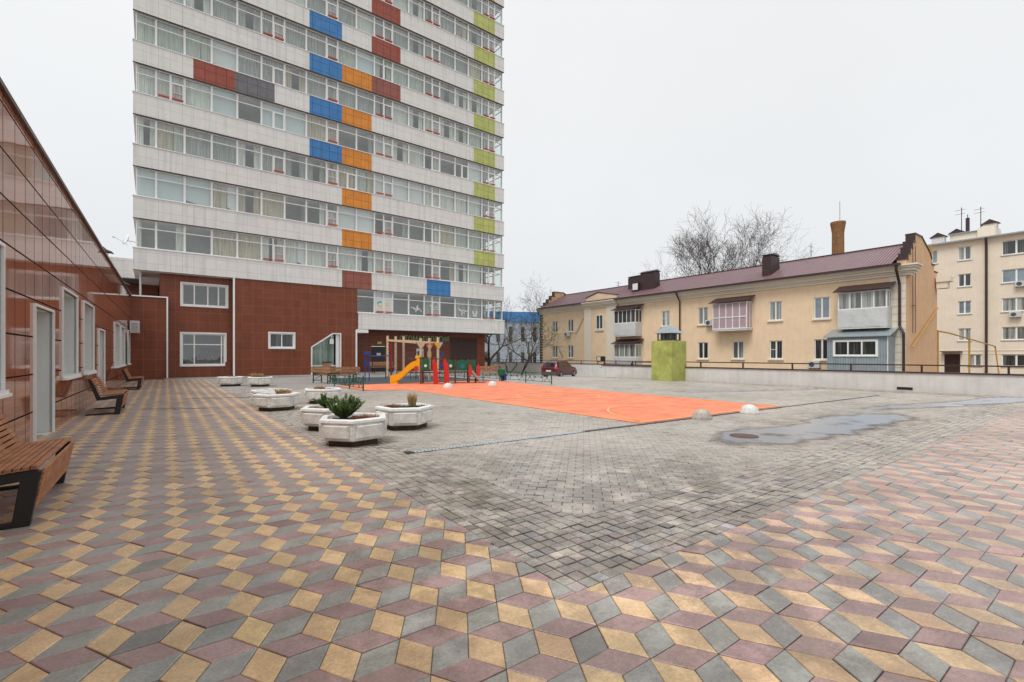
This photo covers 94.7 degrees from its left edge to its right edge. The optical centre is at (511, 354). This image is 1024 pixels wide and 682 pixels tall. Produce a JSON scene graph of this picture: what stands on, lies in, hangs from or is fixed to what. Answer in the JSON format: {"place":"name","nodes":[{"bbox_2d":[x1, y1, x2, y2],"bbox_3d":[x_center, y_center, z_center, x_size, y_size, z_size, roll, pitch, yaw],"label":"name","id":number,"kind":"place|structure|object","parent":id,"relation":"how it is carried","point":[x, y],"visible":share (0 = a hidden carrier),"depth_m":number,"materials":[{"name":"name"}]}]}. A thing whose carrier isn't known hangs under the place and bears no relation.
{"place":"outdoors","nodes":[
{"label":"outdoors","id":0,"kind":"place"},
{"bbox_2d":[163,370,497,379],"bbox_3d":[-11.223,1.600,36.130,24.900,0.510,3.580,0,0,-37],"label":"pavement strip","id":1,"kind":"object","parent":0,"point":[359,373],"visible":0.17,"depth_m":32.04,"materials":[{"name":"grey concrete"}]},
{"bbox_2d":[119,372,605,392],"bbox_3d":[-23.360,1.769,34.334,63.000,0.620,41.000,0,0,-36],"label":"plaza surface","id":2,"kind":"object","parent":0,"point":[292,383],"visible":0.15,"depth_m":28.05,"materials":[{"name":"grey concrete"}]},
{"bbox_2d":[109,0,504,377],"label":"apartment tower","id":3,"kind":"structure","parent":2,"relation":"on","point":[313,188],"depth_m":33.98,"materials":[{"name":"tile"}]},
{"bbox_2d":[136,167,155,197],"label":"window","id":4,"kind":"structure","parent":3,"relation":"in","point":[145,178],"depth_m":28.18,"materials":[{"name":"grey glass"}]},
{"bbox_2d":[136,115,155,146],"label":"window","id":5,"kind":"structure","parent":3,"relation":"in","point":[139,121],"depth_m":28.13,"materials":[{"name":"white plastic"}]},
{"bbox_2d":[136,64,155,95],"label":"window","id":6,"kind":"structure","parent":3,"relation":"in","point":[145,78],"depth_m":28.20,"materials":[{"name":"white plastic"}]},
{"bbox_2d":[136,12,155,44],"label":"window","id":7,"kind":"structure","parent":3,"relation":"in","point":[145,27],"depth_m":28.20,"materials":[{"name":"white plastic"}]},
{"bbox_2d":[156,221,184,251],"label":"window","id":8,"kind":"structure","parent":3,"relation":"in","point":[180,229],"depth_m":29.18,"materials":[{"name":"white plastic"}]},
{"bbox_2d":[156,171,184,202],"bbox_3d":[-20.873,-10.215,28.835,1.410,1.700,0.200,0,0,-37],"label":"window","id":9,"kind":"structure","parent":3,"relation":"in","point":[169,186],"depth_m":28.89,"materials":[{"name":"glass"}]},
{"bbox_2d":[156,120,184,152],"bbox_3d":[-20.895,-13.255,28.864,1.410,1.700,0.271,0,0,-37],"label":"window","id":10,"kind":"structure","parent":3,"relation":"in","point":[164,133],"depth_m":28.91,"materials":[{"name":"grey glass"}]},
{"bbox_2d":[156,70,184,103],"bbox_3d":[-20.831,-16.295,28.782,1.410,1.700,0.483,0,0,-37],"label":"window","id":11,"kind":"structure","parent":3,"relation":"in","point":[168,87],"depth_m":28.84,"materials":[{"name":"white plastic"}]},
{"bbox_2d":[156,19,184,53],"bbox_3d":[-20.895,-19.335,28.864,1.410,1.700,0.273,0,0,-37],"label":"window","id":12,"kind":"structure","parent":3,"relation":"in","point":[171,38],"depth_m":28.91,"materials":[{"name":"white plastic"}]},
{"bbox_2d":[185,176,211,206],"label":"window","id":13,"kind":"structure","parent":3,"relation":"in","point":[197,191],"depth_m":29.78,"materials":[{"name":"glass"}]},
{"bbox_2d":[185,127,211,158],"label":"window","id":14,"kind":"structure","parent":3,"relation":"in","point":[197,143],"depth_m":29.78,"materials":[{"name":"grey glass"}]},
{"bbox_2d":[185,78,211,110],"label":"window","id":15,"kind":"structure","parent":3,"relation":"in","point":[196,95],"depth_m":29.78,"materials":[{"name":"white plastic"}]},
{"bbox_2d":[185,29,211,62],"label":"window","id":16,"kind":"structure","parent":3,"relation":"in","point":[194,44],"depth_m":29.78,"materials":[{"name":"white plastic"}]},
{"bbox_2d":[180,332,226,366],"bbox_3d":[-19.666,-0.355,30.099,2.500,2.160,0.180,0,0,-37],"label":"window","id":17,"kind":"structure","parent":3,"relation":"in","point":[181,333],"depth_m":29.96,"materials":[{"name":"white plastic"}]},
{"bbox_2d":[180,282,227,308],"bbox_3d":[-19.617,-3.795,30.137,2.580,1.520,0.180,0,0,-37],"label":"window","id":18,"kind":"structure","parent":3,"relation":"in","point":[181,283],"depth_m":30.14,"materials":[{"name":"white plastic"}]},
{"bbox_2d":[212,229,236,257],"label":"window","id":19,"kind":"structure","parent":3,"relation":"in","point":[224,243],"depth_m":30.63,"materials":[{"name":"grey glass"}]},
{"bbox_2d":[212,181,236,210],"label":"window","id":20,"kind":"structure","parent":3,"relation":"in","point":[224,196],"depth_m":30.64,"materials":[{"name":"glass"}]},
{"bbox_2d":[212,134,236,163],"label":"window","id":21,"kind":"structure","parent":3,"relation":"in","point":[225,150],"depth_m":30.63,"materials":[{"name":"grey glass"}]},
{"bbox_2d":[212,86,236,117],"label":"window","id":22,"kind":"structure","parent":3,"relation":"in","point":[224,102],"depth_m":30.61,"materials":[{"name":"grey glass"}]},
{"bbox_2d":[212,38,236,70],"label":"window","id":23,"kind":"structure","parent":3,"relation":"in","point":[224,54],"depth_m":30.61,"materials":[{"name":"grey glass"}]},
{"bbox_2d":[212,0,236,23],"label":"window","id":24,"kind":"structure","parent":3,"relation":"in","point":[226,10],"depth_m":30.70,"materials":[{"name":"white plastic"}]},
{"bbox_2d":[237,232,261,260],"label":"window","id":25,"kind":"structure","parent":3,"relation":"in","point":[249,246],"depth_m":31.51,"materials":[{"name":"grey glass"}]},
{"bbox_2d":[237,186,261,214],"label":"window","id":26,"kind":"structure","parent":3,"relation":"in","point":[241,191],"depth_m":31.36,"materials":[{"name":"glass"}]},
{"bbox_2d":[237,140,261,169],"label":"window","id":27,"kind":"structure","parent":3,"relation":"in","point":[241,149],"depth_m":31.36,"materials":[{"name":"grey glass"}]},
{"bbox_2d":[237,47,261,78],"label":"window","id":28,"kind":"structure","parent":3,"relation":"in","point":[247,63],"depth_m":31.51,"materials":[{"name":"white plastic"}]},
{"bbox_2d":[237,1,261,33],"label":"window","id":29,"kind":"structure","parent":3,"relation":"in","point":[241,10],"depth_m":31.42,"materials":[{"name":"white plastic"}]},
{"bbox_2d":[262,236,284,262],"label":"window","id":30,"kind":"structure","parent":3,"relation":"in","point":[278,251],"depth_m":32.24,"materials":[{"name":"grey glass"}]},
{"bbox_2d":[262,191,284,218],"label":"window","id":31,"kind":"structure","parent":3,"relation":"in","point":[273,205],"depth_m":32.41,"materials":[{"name":"glass"}]},
{"bbox_2d":[262,146,284,174],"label":"window","id":32,"kind":"structure","parent":3,"relation":"in","point":[272,160],"depth_m":32.33,"materials":[{"name":"grey glass"}]},
{"bbox_2d":[262,101,284,129],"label":"window","id":33,"kind":"structure","parent":3,"relation":"in","point":[273,115],"depth_m":32.28,"materials":[{"name":"grey glass"}]},
{"bbox_2d":[262,56,284,85],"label":"window","id":34,"kind":"structure","parent":3,"relation":"in","point":[274,72],"depth_m":32.32,"materials":[{"name":"white plastic"}]},
{"bbox_2d":[262,10,284,41],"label":"window","id":35,"kind":"structure","parent":3,"relation":"in","point":[272,27],"depth_m":32.28,"materials":[{"name":"white plastic"}]},
{"bbox_2d":[268,332,294,348],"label":"window","id":36,"kind":"structure","parent":3,"relation":"in","point":[276,340],"depth_m":32.44,"materials":[{"name":"white plastic"}]},
{"bbox_2d":[285,239,305,264],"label":"window","id":37,"kind":"structure","parent":3,"relation":"in","point":[295,251],"depth_m":33.27,"materials":[{"name":"grey glass"}]},
{"bbox_2d":[285,151,305,178],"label":"window","id":38,"kind":"structure","parent":3,"relation":"in","point":[288,157],"depth_m":33.15,"materials":[{"name":"grey glass"}]},
{"bbox_2d":[285,107,305,135],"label":"window","id":39,"kind":"structure","parent":3,"relation":"in","point":[295,121],"depth_m":33.22,"materials":[{"name":"grey glass"}]},
{"bbox_2d":[285,64,305,92],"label":"window","id":40,"kind":"structure","parent":3,"relation":"in","point":[288,70],"depth_m":33.16,"materials":[{"name":"white plastic"}]},
{"bbox_2d":[285,20,305,49],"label":"window","id":41,"kind":"structure","parent":3,"relation":"in","point":[296,36],"depth_m":33.26,"materials":[{"name":"white plastic"}]},
{"bbox_2d":[306,242,326,267],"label":"window","id":42,"kind":"structure","parent":3,"relation":"in","point":[316,254],"depth_m":34.13,"materials":[{"name":"grey glass"}]},
{"bbox_2d":[306,156,326,183],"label":"window","id":43,"kind":"structure","parent":3,"relation":"in","point":[309,162],"depth_m":34.01,"materials":[{"name":"grey glass"}]},
{"bbox_2d":[306,114,326,141],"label":"window","id":44,"kind":"structure","parent":3,"relation":"in","point":[316,128],"depth_m":34.12,"materials":[{"name":"white plastic"}]},
{"bbox_2d":[306,71,326,99],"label":"window","id":45,"kind":"structure","parent":3,"relation":"in","point":[315,86],"depth_m":34.13,"materials":[{"name":"white plastic"}]},
{"bbox_2d":[306,28,326,57],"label":"window","id":46,"kind":"structure","parent":3,"relation":"in","point":[316,44],"depth_m":34.12,"materials":[{"name":"white plastic"}]},
{"bbox_2d":[338,246,355,270],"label":"window","id":47,"kind":"structure","parent":3,"relation":"in","point":[346,256],"depth_m":35.47,"materials":[{"name":"grey glass"}]},
{"bbox_2d":[338,205,355,229],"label":"window","id":48,"kind":"structure","parent":3,"relation":"in","point":[346,215],"depth_m":35.42,"materials":[{"name":"glass"}]},
{"bbox_2d":[338,164,355,189],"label":"window","id":49,"kind":"structure","parent":3,"relation":"in","point":[346,176],"depth_m":35.38,"materials":[{"name":"grey glass"}]},
{"bbox_2d":[338,82,355,108],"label":"window","id":50,"kind":"structure","parent":3,"relation":"in","point":[346,95],"depth_m":35.47,"materials":[{"name":"white plastic"}]},
{"bbox_2d":[356,209,373,232],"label":"window","id":51,"kind":"structure","parent":3,"relation":"in","point":[364,219],"depth_m":36.26,"materials":[{"name":"glass"}]},
{"bbox_2d":[356,168,373,193],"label":"window","id":52,"kind":"structure","parent":3,"relation":"in","point":[361,177],"depth_m":36.27,"materials":[{"name":"grey glass"}]},
{"bbox_2d":[356,88,373,114],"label":"window","id":53,"kind":"structure","parent":3,"relation":"in","point":[364,101],"depth_m":36.31,"materials":[{"name":"white plastic"}]},
{"bbox_2d":[374,251,392,274],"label":"window","id":54,"kind":"structure","parent":3,"relation":"in","point":[383,262],"depth_m":37.08,"materials":[{"name":"grey glass"}]},
{"bbox_2d":[374,173,392,197],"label":"window","id":55,"kind":"structure","parent":3,"relation":"in","point":[383,184],"depth_m":37.06,"materials":[{"name":"glass"}]},
{"bbox_2d":[374,134,392,158],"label":"window","id":56,"kind":"structure","parent":3,"relation":"in","point":[383,147],"depth_m":37.08,"materials":[{"name":"grey glass"}]},
{"bbox_2d":[374,94,392,120],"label":"window","id":57,"kind":"structure","parent":3,"relation":"in","point":[389,105],"depth_m":37.00,"materials":[{"name":"white plastic"}]},
{"bbox_2d":[291,0,501,319],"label":"upper windows","id":58,"kind":"structure","parent":3,"relation":"in","point":[354,58],"depth_m":39.75,"materials":[{"name":"grey glass"}]},
{"bbox_2d":[393,254,408,276],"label":"window","id":59,"kind":"structure","parent":3,"relation":"in","point":[400,262],"depth_m":38.07,"materials":[{"name":"grey glass"}]},
{"bbox_2d":[393,177,408,200],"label":"window","id":60,"kind":"structure","parent":3,"relation":"in","point":[400,187],"depth_m":38.05,"materials":[{"name":"glass"}]},
{"bbox_2d":[409,181,423,203],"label":"window","id":61,"kind":"structure","parent":3,"relation":"in","point":[416,190],"depth_m":38.90,"materials":[{"name":"glass"}]},
{"bbox_2d":[424,295,439,316],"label":"window","id":62,"kind":"structure","parent":3,"relation":"in","point":[429,300],"depth_m":39.66,"materials":[{"name":"grey glass"}]},
{"bbox_2d":[541,361,576,376],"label":"parked car","id":63,"kind":"object","parent":2,"relation":"on","point":[559,368],"visible":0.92,"depth_m":42.72,"materials":[{"name":"red paint"}]},
{"bbox_2d":[329,376,484,384],"bbox_3d":[-6.808,1.462,27.849,8.200,0.026,8.050,0,0,-36],"label":"dark rubber surface","id":64,"kind":"object","parent":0,"point":[383,380],"visible":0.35,"depth_m":26.76,"materials":[{"name":"grey rubber"}]},
{"bbox_2d":[386,336,443,379],"bbox_3d":[-6.269,0.095,29.563,1.800,2.720,5.274,0,0,-36],"label":"climbing frame","id":65,"kind":"object","parent":64,"relation":"on","point":[438,344],"visible":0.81,"depth_m":29.05,"materials":[{"name":"brown wood"}]},
{"bbox_2d":[0,377,1023,681],"bbox_3d":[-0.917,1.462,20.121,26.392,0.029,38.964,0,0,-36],"label":"rhombus paving","id":66,"kind":"structure","parent":0,"point":[270,531],"depth_m":3.04,"materials":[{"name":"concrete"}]},
{"bbox_2d":[0,409,74,529],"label":"wooden bench","id":67,"kind":"object","parent":66,"relation":"on","point":[35,485],"visible":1,"depth_m":4.31,"materials":[{"name":"brown wood"}]},
{"bbox_2d":[0,77,131,451],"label":"granite clad building","id":68,"kind":"structure","parent":66,"relation":"on","point":[65,293],"depth_m":8.87,"materials":[{"name":"brown stone"}]},
{"bbox_2d":[0,241,11,398],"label":"window","id":69,"kind":"structure","parent":68,"relation":"in","point":[4,393],"depth_m":6.21,"materials":[{"name":"white plastic"}]},
{"bbox_2d":[33,303,54,440],"bbox_3d":[-8.273,0.305,8.329,0.075,2.300,1.620,0,0,-36],"label":"door","id":70,"kind":"structure","parent":68,"relation":"in","point":[35,305],"depth_m":7.85,"materials":[{"name":"white plastic"}]},
{"bbox_2d":[61,286,81,379],"bbox_3d":[-10.009,-0.445,10.442,0.520,1.940,2.000,0,0,-36],"label":"window","id":71,"kind":"structure","parent":68,"relation":"in","point":[76,298],"depth_m":10.81,"materials":[{"name":"white plastic"}]},
{"bbox_2d":[83,300,97,374],"bbox_3d":[-11.812,-0.445,12.914,0.520,1.940,2.080,0,0,-36],"label":"window","id":72,"kind":"structure","parent":68,"relation":"in","point":[91,371],"depth_m":13.67,"materials":[{"name":"white plastic"}]},
{"bbox_2d":[85,377,128,415],"bbox_3d":[-10.396,1.020,12.167,0.729,0.870,1.760,0,0,-36],"label":"wooden bench","id":73,"kind":"object","parent":66,"relation":"on","point":[121,400],"visible":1,"depth_m":11.62,"materials":[{"name":"brown wood"}]},
{"bbox_2d":[130,295,168,379],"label":"link wall","id":74,"kind":"structure","parent":66,"relation":"on","point":[148,352],"depth_m":27.89,"materials":[{"name":"brown stone"}]},
{"bbox_2d":[651,324,685,380],"bbox_3d":[9.041,-0.160,27.201,1.420,3.250,1.360,0,0,-36],"label":"ventilation shaft","id":75,"kind":"object","parent":66,"relation":"on","point":[668,355],"visible":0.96,"depth_m":26.77,"materials":[{"name":"paint"}]},
{"bbox_2d":[0,0,1023,346],"label":"sky","id":76,"kind":"structure","parent":0,"point":[621,119],"materials":[{"name":"white"}]},
{"bbox_2d":[485,311,539,362],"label":"pale blue building","id":77,"kind":"structure","parent":0,"point":[511,354],"depth_m":92.99,"materials":[{"name":"paint"}]},
{"bbox_2d":[227,377,1023,592],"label":"grey sett paving","id":78,"kind":"structure","parent":0,"point":[698,458],"depth_m":6.39,"materials":[{"name":"grey stone"}]},
{"bbox_2d":[252,392,300,410],"bbox_3d":[-6.277,1.235,12.599,1.056,0.440,1.181,0,0,-6],"label":"concrete planter","id":79,"kind":"object","parent":78,"relation":"on","point":[268,401],"visible":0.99,"depth_m":12.21,"materials":[{"name":"concrete"}]},
{"bbox_2d":[304,387,341,403],"bbox_3d":[-5.765,1.235,14.402,1.056,0.440,1.180,0,0,-26],"label":"concrete planter","id":80,"kind":"object","parent":78,"relation":"on","point":[310,394],"visible":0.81,"depth_m":13.96,"materials":[{"name":"concrete"}]},
{"bbox_2d":[300,405,358,430],"bbox_3d":[-3.609,1.235,9.397,1.056,0.440,1.180,0,0,-13],"label":"concrete planter","id":81,"kind":"object","parent":78,"relation":"on","point":[311,417],"visible":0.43,"depth_m":8.94,"materials":[{"name":"concrete"}]},
{"bbox_2d":[319,412,386,446],"bbox_3d":[-2.632,1.235,7.857,1.056,0.440,1.181,0,0,-17],"label":"concrete planter","id":82,"kind":"object","parent":78,"relation":"on","point":[334,430],"visible":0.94,"depth_m":7.45,"materials":[{"name":"concrete"}]},
{"bbox_2d":[326,392,364,418],"bbox_3d":[-2.774,0.845,7.862,0.634,0.474,0.654,0,0,-36],"label":"juniper","id":83,"kind":"object","parent":82,"relation":"on","point":[342,409],"visible":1,"depth_m":7.78,"materials":[{"name":"green plant"}]},
{"bbox_2d":[375,403,434,429],"bbox_3d":[-2.152,1.235,9.500,1.056,0.440,1.181,0,0,-43],"label":"concrete planter","id":84,"kind":"object","parent":78,"relation":"on","point":[413,418],"visible":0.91,"depth_m":9.08,"materials":[{"name":"concrete"}]},
{"bbox_2d":[412,431,584,452],"bbox_3d":[-0.063,1.458,7.982,3.397,0.033,0.110,0,0,-34],"label":"drain grate","id":85,"kind":"object","parent":78,"relation":"on","point":[459,446],"visible":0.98,"depth_m":7.79,"materials":[{"name":"metal"}]},
{"bbox_2d":[336,380,779,422],"bbox_3d":[0.035,1.459,18.110,8.500,0.032,16.650,0,0,-36],"label":"sports court","id":86,"kind":"object","parent":78,"relation":"on","point":[654,407],"visible":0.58,"depth_m":14.95,"materials":[{"name":"orange rubber"}]},
{"bbox_2d":[390,356,449,383],"bbox_3d":[-4.584,0.745,23.666,2.970,1.420,1.015,0,0,-2],"label":"playground slide","id":87,"kind":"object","parent":86,"relation":"on","point":[422,362],"depth_m":23.41,"materials":[{"name":"multicoloured plastic"}]},
{"bbox_2d":[408,358,485,382],"bbox_3d":[-3.334,0.818,24.229,3.809,1.275,1.273,0,0,-18],"label":"play module","id":88,"kind":"object","parent":86,"relation":"on","point":[460,366],"visible":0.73,"depth_m":24.11,"materials":[{"name":"red plastic"}]},
{"bbox_2d":[337,385,775,422],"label":"court lines","id":89,"kind":"object","parent":86,"relation":"on","point":[611,406],"visible":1,"depth_m":13.98,"materials":[{"name":"paint"}]},
{"bbox_2d":[404,395,879,453],"bbox_3d":[5.792,1.459,11.924,17.758,0.032,0.165,0,0,-34],"label":"drain slot","id":90,"kind":"object","parent":78,"relation":"on","point":[408,452],"visible":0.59,"depth_m":10.41,"materials":[{"name":"black galvanized steel"}]},
{"bbox_2d":[721,414,911,442],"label":"puddle","id":91,"kind":"object","parent":78,"relation":"on","point":[817,428],"visible":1,"depth_m":9.30,"materials":[{"name":"liquid"}]},
{"bbox_2d":[864,397,1023,408],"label":"puddle","id":92,"kind":"object","parent":78,"relation":"on","point":[989,400],"visible":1,"depth_m":14.10,"materials":[{"name":"liquid"}]},
{"bbox_2d":[927,207,1023,373],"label":"sand apartment block","id":93,"kind":"structure","parent":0,"point":[981,298],"depth_m":49.97,"materials":[{"name":"paint"}]},
{"bbox_2d":[1000,268,1023,283],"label":"window","id":94,"kind":"structure","parent":93,"relation":"in","point":[1010,275],"depth_m":48.04,"materials":[{"name":"grey glass"}]},
{"bbox_2d":[1000,297,1023,312],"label":"window","id":95,"kind":"structure","parent":93,"relation":"in","point":[1008,304],"depth_m":47.99,"materials":[{"name":"grey glass"}]},
{"bbox_2d":[1000,326,1023,340],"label":"window","id":96,"kind":"structure","parent":93,"relation":"in","point":[1008,333],"depth_m":47.99,"materials":[{"name":"grey glass"}]},
{"bbox_2d":[1001,239,1023,255],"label":"window","id":97,"kind":"structure","parent":93,"relation":"in","point":[1011,247],"depth_m":47.99,"materials":[{"name":"grey glass"}]},
{"label":"ground","id":98,"kind":"structure","parent":0,"visible":0},
{"bbox_2d":[485,270,557,361],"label":"bare tree","id":99,"kind":"object","parent":98,"relation":"on","point":[534,319],"visible":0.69,"depth_m":57.01,"materials":[{"name":"grey plant"}]},
{"bbox_2d":[512,313,568,374],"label":"bare tree","id":100,"kind":"object","parent":98,"relation":"on","point":[534,352],"visible":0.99,"depth_m":50.19,"materials":[{"name":"grey plant"}]},
{"bbox_2d":[666,211,752,275],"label":"bare tree","id":101,"kind":"object","parent":98,"relation":"on","point":[709,256],"visible":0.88,"depth_m":66.93,"materials":[{"name":"grey plant"}]},
{"bbox_2d":[657,199,801,275],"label":"bare tree","id":102,"kind":"object","parent":98,"relation":"on","point":[761,247],"visible":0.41,"depth_m":72.76,"materials":[{"name":"grey plant"}]},
{"bbox_2d":[536,232,953,371],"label":"peach building","id":103,"kind":"structure","parent":98,"relation":"on","point":[772,308],"depth_m":40.99,"materials":[{"name":"paint"}]},
{"bbox_2d":[812,297,830,320],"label":"window","id":104,"kind":"structure","parent":103,"relation":"in","point":[821,305],"depth_m":37.29,"materials":[{"name":"grey glass"}]},
{"bbox_2d":[830,220,845,253],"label":"brick chimney","id":105,"kind":"object","parent":103,"relation":"on","point":[837,229],"visible":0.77,"depth_m":59.66,"materials":[{"name":"orange brick"}]},
{"bbox_2d":[823,327,898,370],"bbox_3d":[25.410,1.250,34.486,1.790,6.410,4.100,0,0,-36],"label":"metal annex","id":106,"kind":"object","parent":98,"relation":"on","point":[854,346],"visible":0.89,"depth_m":33.86,"materials":[{"name":"metal"}]},
{"bbox_2d":[833,339,877,356],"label":"window","id":107,"kind":"structure","parent":106,"relation":"in","point":[865,347],"depth_m":34.06,"materials":[{"name":"white plastic"}]},
{"bbox_2d":[911,246,999,372],"bbox_3d":[37.823,-2.171,40.309,23.507,13.253,1.146,0,0,-33],"label":"gas pipe","id":108,"kind":"object","parent":98,"relation":"on","point":[938,331],"visible":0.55,"depth_m":38.51,"materials":[{"name":"metal"}]},
{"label":"podium","id":109,"kind":"structure","parent":98,"relation":"on","visible":0},
{"bbox_2d":[485,359,650,375],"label":"parapet wall","id":110,"kind":"structure","parent":109,"relation":"on","point":[585,369],"depth_m":49.46,"materials":[{"name":"brown paint"}]},
{"bbox_2d":[602,361,1023,396],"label":"parapet wall","id":111,"kind":"structure","parent":109,"relation":"on","point":[999,384],"depth_m":20.27,"materials":[{"name":"concrete"},{"name":"brown painted steel"}]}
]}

